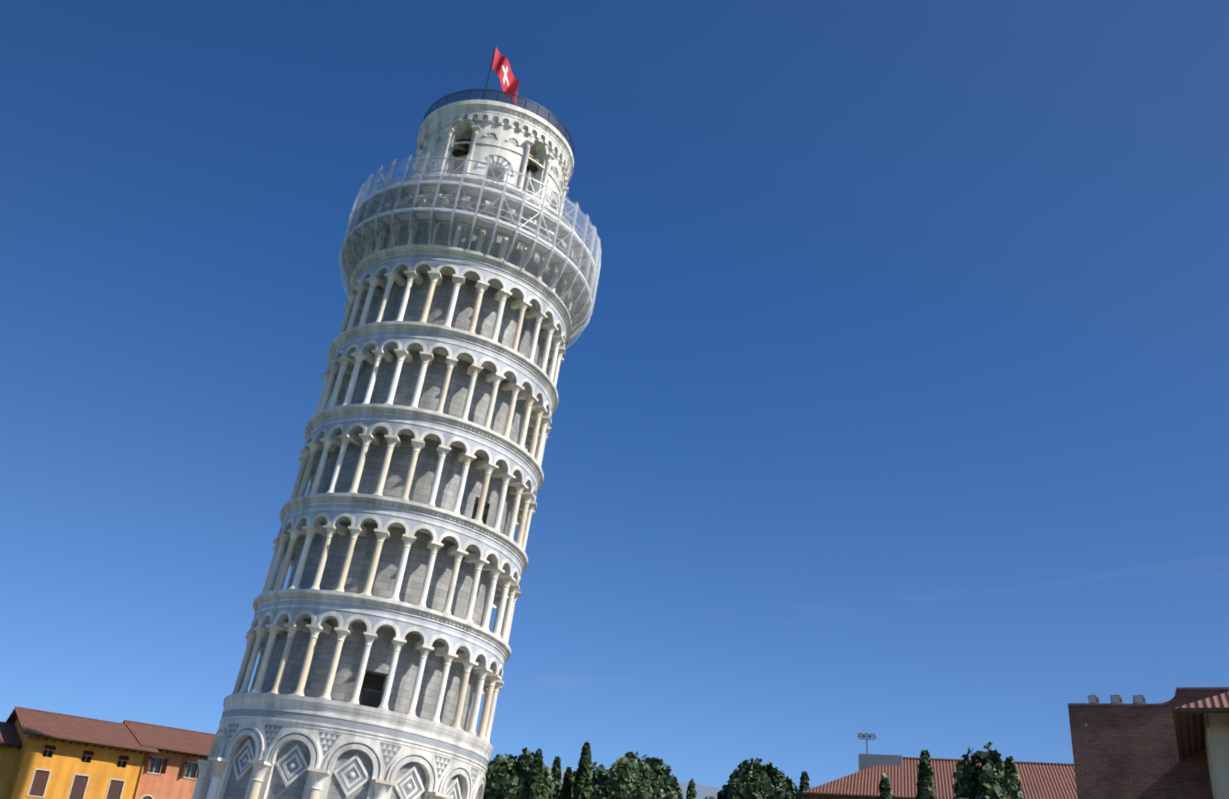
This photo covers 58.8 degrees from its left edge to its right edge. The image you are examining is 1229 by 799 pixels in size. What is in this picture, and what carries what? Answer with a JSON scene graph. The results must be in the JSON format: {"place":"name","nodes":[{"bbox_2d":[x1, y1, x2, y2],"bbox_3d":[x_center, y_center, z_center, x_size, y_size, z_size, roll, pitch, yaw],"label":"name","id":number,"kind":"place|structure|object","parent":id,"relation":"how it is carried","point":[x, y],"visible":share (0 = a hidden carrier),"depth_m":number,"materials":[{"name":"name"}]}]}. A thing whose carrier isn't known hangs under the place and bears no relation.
{"place":"outdoors","nodes":[
{"label":"outdoors","id":0,"kind":"place"},
{"bbox_2d":[204,202,553,798],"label":"tower wall","id":1,"kind":"structure","parent":0,"point":[378,662],"depth_m":65.02,"materials":[{"name":"grey stone"}]},
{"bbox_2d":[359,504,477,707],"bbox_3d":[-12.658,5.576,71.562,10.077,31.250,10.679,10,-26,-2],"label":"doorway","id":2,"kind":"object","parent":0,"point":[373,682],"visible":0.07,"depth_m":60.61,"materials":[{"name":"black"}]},
{"bbox_2d":[0,0,1228,787],"label":"sky","id":3,"kind":"structure","parent":0,"point":[893,394],"materials":[{"name":"blue"}]},
{"bbox_2d":[546,766,816,798],"bbox_3d":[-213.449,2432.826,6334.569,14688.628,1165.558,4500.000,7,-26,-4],"label":"distant hills","id":4,"kind":"structure","parent":0,"point":[703,791],"depth_m":8501.73,"materials":[{"name":"blue"}]},
{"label":"tower pavement","id":5,"kind":"structure","parent":0,"visible":0},
{"bbox_2d":[199,173,580,798],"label":"marble tower","id":6,"kind":"structure","parent":5,"relation":"on","point":[382,718],"depth_m":63.03,"materials":[{"name":"white stone"}]},
{"bbox_2d":[212,724,478,798],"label":"decorative inlays","id":7,"kind":"object","parent":6,"relation":"on","point":[350,780],"visible":0.38,"depth_m":57.31,"materials":[{"name":"grey stone"}]},
{"bbox_2d":[220,709,487,791],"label":"gray tower bands","id":8,"kind":"object","parent":6,"relation":"on","point":[363,726],"visible":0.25,"depth_m":57.79,"materials":[{"name":"grey stone"}]},
{"bbox_2d":[192,198,574,798],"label":"columns","id":9,"kind":"structure","parent":6,"relation":"on","point":[505,604],"depth_m":65.12,"materials":[{"name":"white stone"}]},
{"bbox_2d":[255,183,565,661],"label":"cornices","id":10,"kind":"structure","parent":6,"relation":"attached to","point":[420,620],"depth_m":65.51,"materials":[{"name":"white stone"}]},
{"bbox_2d":[253,194,573,675],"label":"tower spandrels","id":11,"kind":"object","parent":6,"relation":"on","point":[373,619],"visible":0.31,"depth_m":65.82,"materials":[{"name":"white stone"}]},
{"bbox_2d":[359,513,486,707],"bbox_3d":[-12.706,6.012,71.348,11.591,30.275,12.286,10,-26,-2],"label":"railing","id":12,"kind":"object","parent":6,"relation":"in","point":[380,691],"visible":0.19,"depth_m":59.67,"materials":[{"name":"black metal"}]},
{"bbox_2d":[339,154,600,349],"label":"scaffold netting","id":13,"kind":"object","parent":6,"relation":"on","point":[342,273],"visible":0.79,"depth_m":72.41,"materials":[{"name":"white fabric"}]},
{"bbox_2d":[343,183,595,333],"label":"scaffold decks","id":14,"kind":"object","parent":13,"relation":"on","point":[528,211],"depth_m":72.54,"materials":[{"name":"grey metal"}]},
{"bbox_2d":[341,151,599,339],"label":"scaffold tubes","id":15,"kind":"object","parent":6,"relation":"attached to","point":[454,222],"depth_m":72.63},
{"bbox_2d":[342,180,596,320],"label":"scaffold toe boards","id":16,"kind":"object","parent":15,"relation":"attached to","point":[492,218],"depth_m":71.78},
{"bbox_2d":[417,100,573,212],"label":"bell chamber","id":17,"kind":"object","parent":6,"relation":"on","point":[503,122],"visible":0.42,"depth_m":78.50,"materials":[{"name":"white stone"}]},
{"bbox_2d":[412,126,568,213],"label":"columns","id":18,"kind":"structure","parent":17,"relation":"attached to","point":[476,130],"depth_m":77.84,"materials":[{"name":"white stone"}]},
{"bbox_2d":[420,118,565,211],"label":"stonework","id":19,"kind":"object","parent":17,"relation":"attached to","point":[492,159],"visible":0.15,"depth_m":77.93,"materials":[{"name":"grey stone"}]},
{"bbox_2d":[452,138,540,172],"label":"belfry bells","id":20,"kind":"object","parent":17,"relation":"in","point":[460,151],"visible":0.19,"depth_m":77.93,"materials":[{"name":"black metal"}]},
{"bbox_2d":[423,45,573,157],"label":"railing","id":21,"kind":"object","parent":17,"relation":"on","point":[497,98],"visible":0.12,"depth_m":79.88,"materials":[{"name":"black metal"}]},
{"bbox_2d":[425,90,573,156],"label":"belfry rail","id":22,"kind":"object","parent":17,"relation":"attached to","point":[518,101],"visible":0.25,"depth_m":79.20,"materials":[{"name":"grey metal"}]},
{"bbox_2d":[492,48,518,94],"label":"flag","id":23,"kind":"object","parent":17,"relation":"attached to","point":[501,67],"visible":0.81,"depth_m":86.14,"materials":[{"name":"fabric"}]},
{"bbox_2d":[483,747,560,798],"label":"pine tree","id":24,"kind":"object","parent":5,"relation":"on","point":[507,777],"visible":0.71,"depth_m":88.69,"materials":[{"name":"green plant"}]},
{"bbox_2d":[526,748,544,798],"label":"cypress tree","id":25,"kind":"object","parent":5,"relation":"on","point":[535,788],"visible":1,"depth_m":87.44,"materials":[{"name":"green plant"}]},
{"bbox_2d":[551,756,561,794],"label":"cypress tree","id":26,"kind":"object","parent":5,"relation":"on","point":[556,770],"visible":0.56,"depth_m":91.67,"materials":[{"name":"green plant"}]},
{"bbox_2d":[560,767,573,798],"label":"cypress tree","id":27,"kind":"object","parent":5,"relation":"on","point":[567,789],"visible":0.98,"depth_m":90.02,"materials":[{"name":"green plant"}]},
{"bbox_2d":[614,769,626,798],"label":"cypress tree","id":28,"kind":"object","parent":5,"relation":"on","point":[620,791],"visible":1,"depth_m":87.38,"materials":[{"name":"green plant"}]},
{"bbox_2d":[686,778,696,798],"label":"cypress tree","id":29,"kind":"object","parent":5,"relation":"on","point":[691,792],"visible":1,"depth_m":86.52,"materials":[{"name":"green plant"}]},
{"bbox_2d":[878,773,893,798],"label":"cypress tree","id":30,"kind":"object","parent":5,"relation":"on","point":[885,790],"visible":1,"depth_m":68.17,"materials":[{"name":"green plant"}]},
{"bbox_2d":[915,750,935,798],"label":"cypress tree","id":31,"kind":"object","parent":5,"relation":"on","point":[925,788],"visible":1,"depth_m":65.94,"materials":[{"name":"green plant"}]},
{"bbox_2d":[952,742,1018,798],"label":"magnolia tree","id":32,"kind":"object","parent":5,"relation":"on","point":[989,778],"visible":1,"depth_m":62.93,"materials":[{"name":"green plant"}]},
{"bbox_2d":[1003,755,1022,798],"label":"cypress tree","id":33,"kind":"object","parent":5,"relation":"on","point":[1010,765],"visible":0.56,"depth_m":65.68,"materials":[{"name":"green plant"}]},
{"bbox_2d":[1068,687,1228,798],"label":"brick wall","id":34,"kind":"structure","parent":5,"relation":"on","point":[1125,750],"depth_m":40.54,"materials":[{"name":"brown brick"}]},
{"bbox_2d":[1088,695,1145,703],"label":"wall floodlights","id":35,"kind":"object","parent":34,"relation":"on","point":[1119,696],"depth_m":41.73,"materials":[{"name":"grey metal"}]},
{"bbox_2d":[1088,695,1142,702],"bbox_3d":[19.220,11.495,41.826,1.923,0.251,0.255,-7,-28,22],"label":"wall floodlight glass","id":36,"kind":"object","parent":35,"relation":"attached to","point":[1115,699],"visible":1,"depth_m":41.82,"materials":[{"name":"grey glass"}]},
{"bbox_2d":[1172,692,1228,798],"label":"beige house","id":37,"kind":"structure","parent":5,"relation":"on","point":[1199,725],"depth_m":32.86,"materials":[{"name":"paint"}]},
{"label":"ground","id":38,"kind":"structure","parent":0,"visible":0},
{"bbox_2d":[0,721,22,798],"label":"yellow house","id":39,"kind":"structure","parent":38,"relation":"on","point":[11,744],"depth_m":89.88,"materials":[{"name":"paint"}]},
{"bbox_2d":[5,706,158,798],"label":"ochre house","id":40,"kind":"structure","parent":38,"relation":"on","point":[63,756],"depth_m":90.61,"materials":[{"name":"paint"}]},
{"bbox_2d":[123,720,215,798],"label":"salmon house","id":41,"kind":"structure","parent":38,"relation":"on","point":[171,770],"depth_m":95.75,"materials":[{"name":"paint"}]},
{"bbox_2d":[572,740,592,798],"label":"cypress tree","id":42,"kind":"object","parent":38,"relation":"on","point":[583,782],"visible":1,"depth_m":88.66,"materials":[{"name":"green plant"}]},
{"bbox_2d":[572,762,609,795],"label":"pine tree","id":43,"kind":"object","parent":38,"relation":"on","point":[600,775],"visible":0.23,"depth_m":93.51,"materials":[{"name":"green plant"}]},
{"bbox_2d":[587,751,683,798],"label":"pine tree","id":44,"kind":"object","parent":38,"relation":"on","point":[649,778],"visible":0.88,"depth_m":90.55,"materials":[{"name":"green plant"}]},
{"bbox_2d":[705,758,798,798],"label":"oak tree","id":45,"kind":"object","parent":38,"relation":"on","point":[754,779],"visible":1,"depth_m":99.71,"materials":[{"name":"green plant"}]},
{"bbox_2d":[797,771,809,798],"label":"cypress tree","id":46,"kind":"object","parent":38,"relation":"on","point":[804,782],"visible":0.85,"depth_m":97.20,"materials":[{"name":"green plant"}]},
{"bbox_2d":[801,757,1077,798],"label":"tiled roof","id":47,"kind":"structure","parent":38,"relation":"on","point":[1038,780],"depth_m":73.47,"materials":[{"name":"brown tile"}]},
{"bbox_2d":[858,733,875,753],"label":"floodlight pole","id":48,"kind":"object","parent":47,"relation":"on","point":[869,737],"visible":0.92,"depth_m":78.45,"materials":[{"name":"grey metal"}]},
{"bbox_2d":[858,734,874,737],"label":"floodlights","id":49,"kind":"object","parent":48,"relation":"on","point":[867,735],"visible":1,"depth_m":78.52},
{"bbox_2d":[858,754,901,770],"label":"museum roof housing","id":50,"kind":"object","parent":47,"relation":"on","point":[866,761],"visible":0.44,"depth_m":77.30,"materials":[{"name":"grey concrete"}]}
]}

